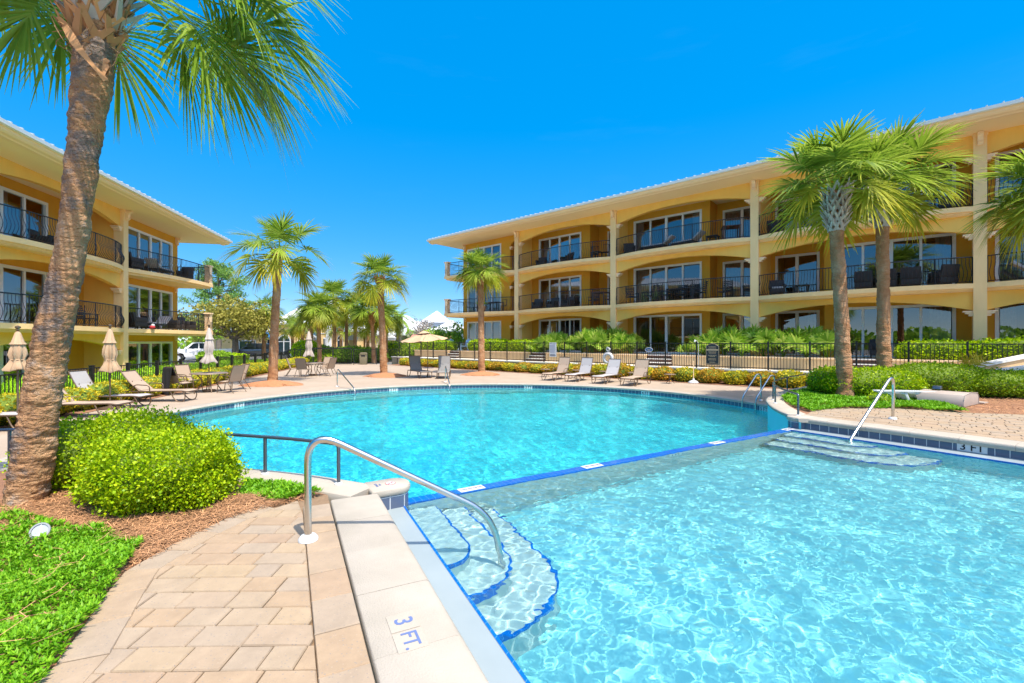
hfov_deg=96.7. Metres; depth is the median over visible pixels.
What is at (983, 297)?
apartment building
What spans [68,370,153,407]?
sun lounger
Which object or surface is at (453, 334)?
broadleaf tree
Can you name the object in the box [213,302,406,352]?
clubhouse
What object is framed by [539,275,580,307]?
window
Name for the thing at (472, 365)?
shrub
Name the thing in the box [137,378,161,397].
border shrub
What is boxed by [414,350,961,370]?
retaining wall
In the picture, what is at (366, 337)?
palm tree
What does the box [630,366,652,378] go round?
shrub
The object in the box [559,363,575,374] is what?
shrub
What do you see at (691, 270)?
window
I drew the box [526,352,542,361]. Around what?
stairs
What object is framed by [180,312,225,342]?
broadleaf tree
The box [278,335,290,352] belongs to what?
window
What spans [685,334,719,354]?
palmetto
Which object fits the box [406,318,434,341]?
bare tree
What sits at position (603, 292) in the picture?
table
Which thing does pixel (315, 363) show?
dining table
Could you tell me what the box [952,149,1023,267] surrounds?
palm tree
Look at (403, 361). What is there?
shrub
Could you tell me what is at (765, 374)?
shrub
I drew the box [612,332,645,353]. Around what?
palmetto
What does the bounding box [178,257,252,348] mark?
pine tree
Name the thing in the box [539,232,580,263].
window
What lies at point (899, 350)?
hedge
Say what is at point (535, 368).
shrub
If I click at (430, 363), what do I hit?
shrub
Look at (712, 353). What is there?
arched sign
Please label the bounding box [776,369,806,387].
shrub
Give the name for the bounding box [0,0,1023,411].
sky
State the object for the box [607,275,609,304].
window
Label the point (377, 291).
palm tree
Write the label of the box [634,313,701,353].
window
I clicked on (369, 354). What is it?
round shrub
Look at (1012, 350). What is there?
hedge
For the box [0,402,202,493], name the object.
boxwood shrub
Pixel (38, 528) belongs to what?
garden spotlight
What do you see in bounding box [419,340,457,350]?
hedge
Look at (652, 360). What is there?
stairs
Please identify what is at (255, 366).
border shrub
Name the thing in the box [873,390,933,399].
pool lift frame
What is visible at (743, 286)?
slat chair
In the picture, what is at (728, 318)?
window
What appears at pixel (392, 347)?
round shrub
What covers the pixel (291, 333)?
palm tree
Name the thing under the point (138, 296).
window
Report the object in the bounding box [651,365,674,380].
shrub
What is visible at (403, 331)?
date palm
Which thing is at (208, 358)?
parasol
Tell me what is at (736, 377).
shrub
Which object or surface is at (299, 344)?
round shrub
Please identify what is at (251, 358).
fence
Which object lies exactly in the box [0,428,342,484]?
railing
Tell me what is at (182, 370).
patio chair
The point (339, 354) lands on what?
round shrub
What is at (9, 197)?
window
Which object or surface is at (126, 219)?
apartment building
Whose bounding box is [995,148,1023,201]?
window
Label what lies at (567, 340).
palmetto
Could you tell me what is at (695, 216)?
window
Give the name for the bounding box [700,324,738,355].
palmetto
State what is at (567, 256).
wicker armchair
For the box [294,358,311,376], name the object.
patio chair
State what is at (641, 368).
sun lounger
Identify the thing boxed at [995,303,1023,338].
window
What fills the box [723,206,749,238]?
window
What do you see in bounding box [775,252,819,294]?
window
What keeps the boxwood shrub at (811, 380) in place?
on the planting bed at (972, 409)
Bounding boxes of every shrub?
[0,391,19,425]
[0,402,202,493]
[59,392,76,413]
[63,420,251,520]
[65,386,103,411]
[72,381,126,406]
[101,379,141,400]
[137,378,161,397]
[141,374,176,394]
[159,374,188,388]
[185,375,204,387]
[191,368,213,385]
[195,349,235,361]
[197,369,221,383]
[207,366,230,380]
[233,353,249,360]
[235,365,254,376]
[241,363,259,374]
[247,362,265,374]
[257,362,267,373]
[278,361,286,369]
[289,339,316,357]
[305,352,334,361]
[313,344,340,361]
[335,345,367,362]
[354,346,389,362]
[378,340,419,360]
[399,357,408,364]
[422,360,434,366]
[433,360,437,366]
[450,360,457,367]
[453,361,469,368]
[464,361,477,368]
[477,360,493,369]
[487,361,504,370]
[501,363,515,371]
[514,362,533,371]
[529,364,544,372]
[540,363,557,371]
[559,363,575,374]
[573,362,593,375]
[591,363,607,376]
[611,362,630,377]
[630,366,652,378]
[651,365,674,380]
[673,366,697,381]
[695,367,724,382]
[718,370,750,384]
[746,370,777,386]
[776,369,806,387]
[804,364,853,392]
[814,365,929,396]
[865,390,890,401]
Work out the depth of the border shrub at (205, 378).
19.26 m
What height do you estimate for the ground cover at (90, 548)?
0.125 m
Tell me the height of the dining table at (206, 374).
0.720 m
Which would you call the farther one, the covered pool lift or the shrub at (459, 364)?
the shrub at (459, 364)
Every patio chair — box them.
[163,366,194,394]
[174,364,202,389]
[217,365,246,393]
[224,363,250,389]
[285,358,300,376]
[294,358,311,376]
[316,357,333,374]
[319,357,336,375]
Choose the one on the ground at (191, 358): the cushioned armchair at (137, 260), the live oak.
the live oak
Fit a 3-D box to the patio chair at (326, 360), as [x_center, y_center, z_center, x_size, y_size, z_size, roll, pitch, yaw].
[-10.838,1.396,26.380,0.630,1.023,0.737,0,0,15]
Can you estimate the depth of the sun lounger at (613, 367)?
21.51 m
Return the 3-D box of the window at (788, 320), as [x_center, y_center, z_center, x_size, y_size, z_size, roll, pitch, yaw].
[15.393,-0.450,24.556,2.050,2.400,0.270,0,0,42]
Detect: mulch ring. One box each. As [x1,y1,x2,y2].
[238,380,302,386]
[363,372,406,377]
[461,371,499,375]
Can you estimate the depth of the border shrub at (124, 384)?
14.23 m
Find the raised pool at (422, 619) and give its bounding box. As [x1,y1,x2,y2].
[331,414,1023,682]
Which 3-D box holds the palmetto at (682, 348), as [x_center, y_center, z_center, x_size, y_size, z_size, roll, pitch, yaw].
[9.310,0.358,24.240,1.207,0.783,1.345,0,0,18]
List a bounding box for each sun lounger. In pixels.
[0,411,59,427]
[60,388,134,415]
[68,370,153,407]
[121,370,198,401]
[407,355,431,378]
[437,355,450,378]
[541,357,571,380]
[564,357,594,381]
[591,359,621,383]
[619,359,650,385]
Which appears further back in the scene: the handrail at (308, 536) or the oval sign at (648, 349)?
the oval sign at (648, 349)
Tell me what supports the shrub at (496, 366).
on the planting strip at (722, 383)
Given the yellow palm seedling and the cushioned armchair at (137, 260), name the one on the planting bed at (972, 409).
the yellow palm seedling
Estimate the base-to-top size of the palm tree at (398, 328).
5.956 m
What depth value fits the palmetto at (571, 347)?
28.43 m
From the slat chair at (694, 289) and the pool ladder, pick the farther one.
the slat chair at (694, 289)
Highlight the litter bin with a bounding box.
[359,352,366,364]
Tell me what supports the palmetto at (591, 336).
on the planting bed
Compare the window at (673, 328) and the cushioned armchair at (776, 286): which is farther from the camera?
the window at (673, 328)
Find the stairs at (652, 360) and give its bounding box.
[646,355,671,365]
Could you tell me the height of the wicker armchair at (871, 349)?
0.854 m
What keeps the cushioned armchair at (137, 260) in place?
on the apartment building at (126, 219)
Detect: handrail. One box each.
[298,436,501,549]
[335,369,355,394]
[444,366,449,389]
[771,373,807,415]
[849,377,896,439]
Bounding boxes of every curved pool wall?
[0,462,369,506]
[766,386,809,430]
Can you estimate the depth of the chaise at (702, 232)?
25.47 m
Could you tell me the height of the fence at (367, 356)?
1.345 m
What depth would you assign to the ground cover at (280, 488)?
4.55 m
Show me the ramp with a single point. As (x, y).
(1014, 362)
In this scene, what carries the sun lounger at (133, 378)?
on the pool deck
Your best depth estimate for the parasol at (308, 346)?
25.09 m
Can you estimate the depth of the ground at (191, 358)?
44.15 m
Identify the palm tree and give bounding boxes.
[0,0,358,507]
[216,211,332,379]
[240,290,288,358]
[278,312,307,346]
[284,315,316,340]
[288,299,326,340]
[290,289,345,361]
[313,278,358,347]
[325,322,358,346]
[330,296,353,345]
[336,291,372,346]
[344,291,397,363]
[348,252,413,372]
[348,326,379,346]
[365,302,406,361]
[449,244,509,370]
[755,111,953,395]
[800,108,982,367]
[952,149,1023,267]
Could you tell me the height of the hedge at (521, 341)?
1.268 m
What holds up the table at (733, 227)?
on the apartment building at (983, 297)
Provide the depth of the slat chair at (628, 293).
28.23 m
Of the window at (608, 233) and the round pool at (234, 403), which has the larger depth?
the window at (608, 233)
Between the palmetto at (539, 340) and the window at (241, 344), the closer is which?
the palmetto at (539, 340)
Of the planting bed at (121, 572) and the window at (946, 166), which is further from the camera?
the window at (946, 166)
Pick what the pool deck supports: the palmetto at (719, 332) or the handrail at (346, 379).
the handrail at (346, 379)
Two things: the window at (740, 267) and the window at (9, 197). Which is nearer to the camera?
the window at (9, 197)
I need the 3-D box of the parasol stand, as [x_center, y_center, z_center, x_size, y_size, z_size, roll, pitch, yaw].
[8.310,1.340,20.836,0.480,1.120,0.473,0,0,0]
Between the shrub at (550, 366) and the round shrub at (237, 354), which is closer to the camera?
the shrub at (550, 366)
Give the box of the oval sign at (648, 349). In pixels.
[645,347,652,351]
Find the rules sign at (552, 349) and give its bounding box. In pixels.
[549,342,555,356]
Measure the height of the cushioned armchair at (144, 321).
0.854 m
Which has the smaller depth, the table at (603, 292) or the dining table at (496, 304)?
the table at (603, 292)
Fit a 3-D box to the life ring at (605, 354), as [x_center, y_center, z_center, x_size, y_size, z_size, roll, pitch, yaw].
[5.205,0.972,24.855,0.814,1.387,0.181,0,0,42]
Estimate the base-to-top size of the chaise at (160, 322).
0.794 m
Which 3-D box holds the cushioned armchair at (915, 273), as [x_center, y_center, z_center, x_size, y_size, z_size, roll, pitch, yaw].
[17.092,-2.728,19.503,0.700,0.854,0.763,0,0,42]
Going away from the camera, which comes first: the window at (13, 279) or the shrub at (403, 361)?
the window at (13, 279)
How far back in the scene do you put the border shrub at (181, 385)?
17.26 m
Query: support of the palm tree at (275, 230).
on the pool deck
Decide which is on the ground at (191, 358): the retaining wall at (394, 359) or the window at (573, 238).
the retaining wall at (394, 359)
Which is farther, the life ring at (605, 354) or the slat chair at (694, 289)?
the slat chair at (694, 289)
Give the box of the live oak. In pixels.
[178,292,286,353]
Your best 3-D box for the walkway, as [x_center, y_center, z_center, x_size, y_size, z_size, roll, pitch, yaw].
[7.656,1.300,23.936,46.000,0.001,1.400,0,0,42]
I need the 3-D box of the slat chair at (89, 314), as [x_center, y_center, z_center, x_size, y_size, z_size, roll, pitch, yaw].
[-20.133,-1.191,21.532,0.700,1.082,0.610,0,0,-11]
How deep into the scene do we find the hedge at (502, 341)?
33.56 m
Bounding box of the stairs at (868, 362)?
[853,359,874,367]
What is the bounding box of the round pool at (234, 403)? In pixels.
[0,383,767,461]
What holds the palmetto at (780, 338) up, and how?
on the planting bed
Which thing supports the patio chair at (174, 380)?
on the pool deck
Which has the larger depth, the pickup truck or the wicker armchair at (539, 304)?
the pickup truck
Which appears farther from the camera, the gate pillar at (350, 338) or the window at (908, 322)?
the gate pillar at (350, 338)
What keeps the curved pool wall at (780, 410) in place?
on the pool deck
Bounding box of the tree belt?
[178,336,202,348]
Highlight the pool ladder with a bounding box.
[741,374,775,409]
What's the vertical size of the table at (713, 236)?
0.450 m
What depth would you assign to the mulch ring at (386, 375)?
24.24 m
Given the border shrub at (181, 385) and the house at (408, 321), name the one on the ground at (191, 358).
the house at (408, 321)
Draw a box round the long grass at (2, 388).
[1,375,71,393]
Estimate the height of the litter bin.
1.000 m
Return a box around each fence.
[0,351,288,393]
[288,348,313,364]
[353,348,397,364]
[399,342,1023,371]
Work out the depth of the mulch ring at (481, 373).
25.37 m
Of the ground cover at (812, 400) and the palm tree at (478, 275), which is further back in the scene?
the palm tree at (478, 275)
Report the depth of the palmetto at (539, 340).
30.06 m
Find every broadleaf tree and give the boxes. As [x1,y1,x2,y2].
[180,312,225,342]
[402,329,415,343]
[431,320,462,349]
[446,338,464,350]
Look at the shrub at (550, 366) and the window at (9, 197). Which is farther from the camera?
the shrub at (550, 366)
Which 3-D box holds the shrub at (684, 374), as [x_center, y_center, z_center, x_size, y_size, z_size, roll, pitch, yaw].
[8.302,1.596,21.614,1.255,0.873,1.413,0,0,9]
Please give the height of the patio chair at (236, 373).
1.023 m
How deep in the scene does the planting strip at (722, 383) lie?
22.32 m
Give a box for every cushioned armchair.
[129,252,143,269]
[129,312,147,328]
[769,280,785,294]
[855,270,873,288]
[876,268,896,286]
[900,266,921,285]
[928,264,959,284]
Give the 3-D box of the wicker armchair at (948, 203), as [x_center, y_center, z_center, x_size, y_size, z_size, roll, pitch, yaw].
[18.062,-5.778,18.710,0.763,0.854,0.700,0,0,42]
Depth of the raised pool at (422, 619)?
3.03 m
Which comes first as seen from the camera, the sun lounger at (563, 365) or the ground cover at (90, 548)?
the ground cover at (90, 548)
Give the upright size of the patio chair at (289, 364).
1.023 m
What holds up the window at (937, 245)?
in the apartment building at (983, 297)
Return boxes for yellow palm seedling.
[957,351,1000,369]
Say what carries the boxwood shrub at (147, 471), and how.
on the planting bed at (121, 572)
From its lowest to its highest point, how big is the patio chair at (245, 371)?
1.023 m
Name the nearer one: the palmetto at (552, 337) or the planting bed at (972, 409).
the planting bed at (972, 409)
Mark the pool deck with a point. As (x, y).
(354, 374)
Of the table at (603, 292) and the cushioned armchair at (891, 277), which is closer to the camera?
the cushioned armchair at (891, 277)
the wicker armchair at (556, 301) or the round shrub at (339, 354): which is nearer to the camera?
the wicker armchair at (556, 301)
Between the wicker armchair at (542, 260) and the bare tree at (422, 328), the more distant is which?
the bare tree at (422, 328)
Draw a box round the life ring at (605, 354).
[602,347,613,363]
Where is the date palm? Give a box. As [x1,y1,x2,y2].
[388,308,414,341]
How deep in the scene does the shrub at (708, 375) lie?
20.52 m
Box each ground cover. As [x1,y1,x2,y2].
[0,505,101,540]
[0,521,144,682]
[235,476,322,499]
[781,387,968,410]
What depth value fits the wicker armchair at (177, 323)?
26.61 m
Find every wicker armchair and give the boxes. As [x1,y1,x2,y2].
[27,229,53,244]
[167,316,184,329]
[176,267,193,278]
[177,317,195,330]
[532,299,542,308]
[536,257,546,264]
[546,298,558,307]
[560,252,573,261]
[561,296,574,306]
[623,243,635,253]
[767,220,783,233]
[869,339,876,357]
[938,187,964,208]
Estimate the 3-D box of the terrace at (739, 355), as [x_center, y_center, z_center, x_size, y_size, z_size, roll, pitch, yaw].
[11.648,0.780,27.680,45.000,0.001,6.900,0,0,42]
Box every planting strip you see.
[0,367,295,427]
[392,364,796,388]
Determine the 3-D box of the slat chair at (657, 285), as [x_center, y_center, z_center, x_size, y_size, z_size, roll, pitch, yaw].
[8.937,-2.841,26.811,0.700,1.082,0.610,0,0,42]
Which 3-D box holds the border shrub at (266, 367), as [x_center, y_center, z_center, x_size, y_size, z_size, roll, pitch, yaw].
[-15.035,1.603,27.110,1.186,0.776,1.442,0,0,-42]
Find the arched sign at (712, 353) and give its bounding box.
[706,343,718,364]
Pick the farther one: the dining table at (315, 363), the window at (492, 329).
the window at (492, 329)
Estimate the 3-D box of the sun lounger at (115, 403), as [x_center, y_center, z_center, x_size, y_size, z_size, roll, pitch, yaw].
[-10.834,1.384,11.523,1.936,1.050,0.655,0,0,-8]
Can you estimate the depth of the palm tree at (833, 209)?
11.97 m
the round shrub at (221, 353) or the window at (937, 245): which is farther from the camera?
the round shrub at (221, 353)
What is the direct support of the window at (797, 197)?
in the apartment building at (983, 297)
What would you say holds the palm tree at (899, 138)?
on the planting bed at (972, 409)
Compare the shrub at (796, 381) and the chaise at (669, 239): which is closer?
the shrub at (796, 381)
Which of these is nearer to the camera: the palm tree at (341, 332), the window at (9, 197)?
the window at (9, 197)
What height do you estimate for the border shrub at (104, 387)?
0.844 m
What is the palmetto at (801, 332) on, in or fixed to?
on the planting bed
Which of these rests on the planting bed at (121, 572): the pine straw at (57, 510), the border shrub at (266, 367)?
the pine straw at (57, 510)
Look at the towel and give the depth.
15.96 m
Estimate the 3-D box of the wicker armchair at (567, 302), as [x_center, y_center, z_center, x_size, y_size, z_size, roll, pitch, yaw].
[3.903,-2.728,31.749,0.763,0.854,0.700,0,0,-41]
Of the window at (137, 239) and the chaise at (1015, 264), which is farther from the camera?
the window at (137, 239)
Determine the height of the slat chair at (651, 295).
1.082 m
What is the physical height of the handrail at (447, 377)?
1.249 m
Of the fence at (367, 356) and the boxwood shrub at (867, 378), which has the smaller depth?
the boxwood shrub at (867, 378)
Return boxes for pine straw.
[0,488,322,567]
[0,519,141,654]
[958,396,1023,413]
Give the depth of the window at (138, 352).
26.00 m
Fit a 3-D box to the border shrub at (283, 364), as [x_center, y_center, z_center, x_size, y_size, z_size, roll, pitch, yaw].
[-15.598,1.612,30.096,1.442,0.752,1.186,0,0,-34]
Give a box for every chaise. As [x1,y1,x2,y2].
[141,316,171,329]
[144,258,173,275]
[641,235,675,249]
[670,230,704,245]
[1009,260,1023,270]
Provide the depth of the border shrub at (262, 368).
26.01 m
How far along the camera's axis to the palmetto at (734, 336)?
22.39 m
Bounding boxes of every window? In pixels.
[0,186,47,238]
[0,264,47,323]
[0,342,29,383]
[128,226,172,274]
[128,284,172,329]
[128,342,172,368]
[239,340,255,348]
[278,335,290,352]
[467,243,500,269]
[467,283,500,311]
[467,321,500,349]
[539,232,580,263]
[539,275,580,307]
[539,318,580,351]
[607,231,609,256]
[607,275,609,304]
[634,209,701,250]
[634,261,701,302]
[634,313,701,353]
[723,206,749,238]
[723,260,749,297]
[723,313,749,354]
[775,197,815,227]
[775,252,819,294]
[775,310,819,355]
[844,233,955,289]
[848,304,955,357]
[855,161,955,218]
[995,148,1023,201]
[995,228,1023,281]
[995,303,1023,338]
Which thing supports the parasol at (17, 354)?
on the pool deck
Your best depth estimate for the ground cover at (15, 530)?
3.68 m
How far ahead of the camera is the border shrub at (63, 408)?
11.56 m
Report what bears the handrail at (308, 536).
on the paver terrace at (209, 606)
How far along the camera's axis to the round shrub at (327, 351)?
40.73 m
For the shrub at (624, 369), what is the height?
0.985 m
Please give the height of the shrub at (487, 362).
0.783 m
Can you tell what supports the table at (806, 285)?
on the apartment building at (983, 297)
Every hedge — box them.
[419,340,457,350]
[468,338,509,350]
[507,339,541,354]
[885,361,1023,397]
[893,338,965,359]
[961,335,1023,360]
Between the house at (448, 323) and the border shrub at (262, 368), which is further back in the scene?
the house at (448, 323)
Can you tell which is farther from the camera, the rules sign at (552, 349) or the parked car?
the parked car
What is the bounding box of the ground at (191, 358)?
[178,342,391,364]
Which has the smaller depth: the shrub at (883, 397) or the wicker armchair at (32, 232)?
the shrub at (883, 397)
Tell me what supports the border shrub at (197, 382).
on the planting strip at (80, 411)
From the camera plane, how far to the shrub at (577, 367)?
25.11 m
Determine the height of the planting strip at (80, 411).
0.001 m
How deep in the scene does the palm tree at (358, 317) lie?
39.70 m
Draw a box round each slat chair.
[76,305,98,326]
[588,291,598,305]
[626,288,638,303]
[642,285,655,301]
[656,284,671,300]
[674,284,687,299]
[686,283,699,299]
[693,280,707,298]
[717,280,732,297]
[742,285,749,296]
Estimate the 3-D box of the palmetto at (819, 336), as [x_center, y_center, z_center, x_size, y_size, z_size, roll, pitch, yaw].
[13.755,0.014,20.041,1.954,1.471,2.664,0,0,69]
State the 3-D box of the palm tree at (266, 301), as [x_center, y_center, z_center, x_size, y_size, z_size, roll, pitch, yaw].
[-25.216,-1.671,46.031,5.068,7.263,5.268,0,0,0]
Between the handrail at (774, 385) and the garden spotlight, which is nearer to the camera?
the garden spotlight
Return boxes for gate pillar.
[348,335,357,346]
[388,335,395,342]
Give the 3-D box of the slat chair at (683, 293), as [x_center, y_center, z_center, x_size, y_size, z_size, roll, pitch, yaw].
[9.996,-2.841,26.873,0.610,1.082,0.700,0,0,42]
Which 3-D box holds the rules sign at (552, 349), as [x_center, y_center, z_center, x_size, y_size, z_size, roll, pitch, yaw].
[2.468,0.490,27.510,0.500,0.860,0.028,0,0,42]
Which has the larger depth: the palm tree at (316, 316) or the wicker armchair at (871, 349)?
the palm tree at (316, 316)
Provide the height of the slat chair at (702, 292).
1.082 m
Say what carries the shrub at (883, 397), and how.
on the planting bed at (972, 409)
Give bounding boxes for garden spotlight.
[29,522,51,538]
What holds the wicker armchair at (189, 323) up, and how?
on the apartment building at (126, 219)
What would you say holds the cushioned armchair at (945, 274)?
on the apartment building at (983, 297)
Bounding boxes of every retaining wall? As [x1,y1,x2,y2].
[391,356,810,385]
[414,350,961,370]
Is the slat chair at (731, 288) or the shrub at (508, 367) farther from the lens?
the shrub at (508, 367)
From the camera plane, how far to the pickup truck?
42.46 m
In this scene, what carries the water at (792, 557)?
in the raised pool at (422, 619)
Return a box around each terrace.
[39,501,374,682]
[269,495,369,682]
[461,350,893,358]
[804,408,1023,441]
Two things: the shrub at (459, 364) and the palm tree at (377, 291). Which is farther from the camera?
the shrub at (459, 364)
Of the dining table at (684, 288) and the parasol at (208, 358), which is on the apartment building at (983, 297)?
the dining table at (684, 288)
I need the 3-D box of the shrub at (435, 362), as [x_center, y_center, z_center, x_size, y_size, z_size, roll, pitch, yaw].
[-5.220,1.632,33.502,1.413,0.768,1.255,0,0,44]
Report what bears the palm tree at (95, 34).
on the planting bed at (121, 572)
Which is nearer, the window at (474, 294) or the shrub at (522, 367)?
the shrub at (522, 367)
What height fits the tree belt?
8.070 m
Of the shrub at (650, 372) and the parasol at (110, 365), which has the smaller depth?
the parasol at (110, 365)
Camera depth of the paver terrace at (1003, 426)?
8.66 m
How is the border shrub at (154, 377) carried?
on the planting strip at (80, 411)
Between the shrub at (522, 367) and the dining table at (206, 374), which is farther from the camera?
the shrub at (522, 367)
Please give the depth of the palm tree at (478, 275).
26.40 m
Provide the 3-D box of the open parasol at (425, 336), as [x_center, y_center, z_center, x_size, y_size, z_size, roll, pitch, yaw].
[-4.529,0.665,23.907,2.442,2.470,2.337,0,0,-23]
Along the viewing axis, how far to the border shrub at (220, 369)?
21.24 m
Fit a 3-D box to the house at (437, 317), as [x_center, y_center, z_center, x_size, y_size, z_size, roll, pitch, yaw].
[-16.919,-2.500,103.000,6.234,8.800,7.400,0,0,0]
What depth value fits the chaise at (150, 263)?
24.82 m
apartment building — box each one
[0,117,232,383]
[427,97,1023,357]
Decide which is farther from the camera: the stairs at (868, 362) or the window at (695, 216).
the window at (695, 216)
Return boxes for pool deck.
[0,364,788,458]
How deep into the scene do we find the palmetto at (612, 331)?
27.99 m
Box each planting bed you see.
[0,471,326,682]
[784,395,1023,414]
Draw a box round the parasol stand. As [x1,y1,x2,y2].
[688,359,698,382]
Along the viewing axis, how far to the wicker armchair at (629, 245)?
28.54 m
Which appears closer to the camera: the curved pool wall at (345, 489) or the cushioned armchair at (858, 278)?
the curved pool wall at (345, 489)
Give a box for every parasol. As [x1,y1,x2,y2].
[1,325,27,427]
[98,324,121,409]
[199,324,217,389]
[303,329,313,375]
[401,331,448,377]
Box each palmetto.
[525,333,547,351]
[541,330,568,352]
[548,333,579,352]
[563,330,592,352]
[570,327,609,352]
[584,326,626,352]
[592,328,635,352]
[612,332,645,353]
[675,344,697,354]
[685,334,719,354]
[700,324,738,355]
[717,324,761,355]
[734,324,782,356]
[758,329,811,356]
[775,325,833,356]
[797,327,854,357]
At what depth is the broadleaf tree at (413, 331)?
65.64 m
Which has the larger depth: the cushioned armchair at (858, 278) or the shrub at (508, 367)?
the shrub at (508, 367)
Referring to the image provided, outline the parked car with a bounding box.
[239,343,278,358]
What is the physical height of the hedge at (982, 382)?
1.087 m
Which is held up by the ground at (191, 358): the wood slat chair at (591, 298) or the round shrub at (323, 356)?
the round shrub at (323, 356)
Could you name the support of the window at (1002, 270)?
in the apartment building at (983, 297)
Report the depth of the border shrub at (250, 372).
24.26 m
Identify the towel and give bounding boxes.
[162,367,175,394]
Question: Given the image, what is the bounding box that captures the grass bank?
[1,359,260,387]
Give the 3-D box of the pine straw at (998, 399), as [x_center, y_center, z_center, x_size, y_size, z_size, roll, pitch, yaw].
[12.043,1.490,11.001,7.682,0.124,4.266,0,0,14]
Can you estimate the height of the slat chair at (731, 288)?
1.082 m
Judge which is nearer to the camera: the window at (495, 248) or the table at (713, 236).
the table at (713, 236)
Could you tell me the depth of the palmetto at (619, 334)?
26.75 m
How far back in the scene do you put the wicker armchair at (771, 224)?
23.09 m
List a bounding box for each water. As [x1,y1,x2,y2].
[164,388,771,497]
[406,431,1023,682]
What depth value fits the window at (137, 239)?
25.94 m
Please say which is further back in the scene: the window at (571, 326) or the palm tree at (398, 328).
the palm tree at (398, 328)
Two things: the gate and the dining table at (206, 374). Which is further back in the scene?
the gate
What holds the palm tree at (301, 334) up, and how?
on the ground at (191, 358)
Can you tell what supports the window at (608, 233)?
in the apartment building at (983, 297)
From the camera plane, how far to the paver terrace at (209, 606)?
2.49 m
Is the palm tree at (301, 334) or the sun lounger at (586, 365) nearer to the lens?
the sun lounger at (586, 365)
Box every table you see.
[189,372,227,392]
[306,362,324,375]
[487,301,503,310]
[590,251,602,257]
[593,291,609,304]
[666,287,695,300]
[706,234,719,240]
[721,224,739,237]
[794,284,809,292]
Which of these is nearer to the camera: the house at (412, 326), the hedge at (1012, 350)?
the hedge at (1012, 350)
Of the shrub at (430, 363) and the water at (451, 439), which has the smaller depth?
the water at (451, 439)
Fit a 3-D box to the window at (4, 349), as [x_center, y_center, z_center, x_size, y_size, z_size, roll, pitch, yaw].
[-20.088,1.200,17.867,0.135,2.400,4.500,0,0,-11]
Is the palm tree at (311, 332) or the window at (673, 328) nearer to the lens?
the window at (673, 328)
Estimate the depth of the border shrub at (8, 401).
10.22 m
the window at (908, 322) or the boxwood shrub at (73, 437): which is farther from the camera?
the window at (908, 322)
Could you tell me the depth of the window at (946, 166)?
19.89 m
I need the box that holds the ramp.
[973,354,1023,370]
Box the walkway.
[404,356,808,371]
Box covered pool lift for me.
[916,385,987,406]
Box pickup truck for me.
[178,342,231,361]
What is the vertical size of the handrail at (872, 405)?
1.433 m
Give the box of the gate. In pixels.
[314,348,351,363]
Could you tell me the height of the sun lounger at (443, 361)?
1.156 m
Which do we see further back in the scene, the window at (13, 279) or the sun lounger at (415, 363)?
the sun lounger at (415, 363)
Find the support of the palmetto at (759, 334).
on the planting bed
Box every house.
[401,315,415,328]
[405,321,427,334]
[422,311,449,328]
[434,320,462,349]
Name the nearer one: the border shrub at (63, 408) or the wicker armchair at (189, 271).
the border shrub at (63, 408)
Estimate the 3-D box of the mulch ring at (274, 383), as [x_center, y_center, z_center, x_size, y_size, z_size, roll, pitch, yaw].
[-10.399,1.788,19.896,2.671,0.218,1.896,0,0,0]
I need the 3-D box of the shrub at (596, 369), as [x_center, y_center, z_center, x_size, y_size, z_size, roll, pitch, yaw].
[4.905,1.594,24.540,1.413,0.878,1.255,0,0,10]
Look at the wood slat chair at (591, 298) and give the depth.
30.53 m
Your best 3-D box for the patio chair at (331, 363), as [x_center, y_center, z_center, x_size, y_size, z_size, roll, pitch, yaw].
[-10.120,1.396,25.138,0.737,1.023,0.630,0,0,15]
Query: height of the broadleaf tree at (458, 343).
1.888 m
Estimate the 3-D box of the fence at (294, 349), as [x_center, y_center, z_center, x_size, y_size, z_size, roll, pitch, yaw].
[-16.814,1.228,36.221,1.874,1.345,0.084,0,0,-15]
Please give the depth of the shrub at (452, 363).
32.38 m
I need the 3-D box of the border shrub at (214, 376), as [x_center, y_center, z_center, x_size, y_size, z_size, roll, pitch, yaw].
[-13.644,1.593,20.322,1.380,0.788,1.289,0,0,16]
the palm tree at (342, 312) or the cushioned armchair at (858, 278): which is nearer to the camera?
the cushioned armchair at (858, 278)
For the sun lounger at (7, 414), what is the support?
on the pool deck
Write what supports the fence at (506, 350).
on the retaining wall at (394, 359)
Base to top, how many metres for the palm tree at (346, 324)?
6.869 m
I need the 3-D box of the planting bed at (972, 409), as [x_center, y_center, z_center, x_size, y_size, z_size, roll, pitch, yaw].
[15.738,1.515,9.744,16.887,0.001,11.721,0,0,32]

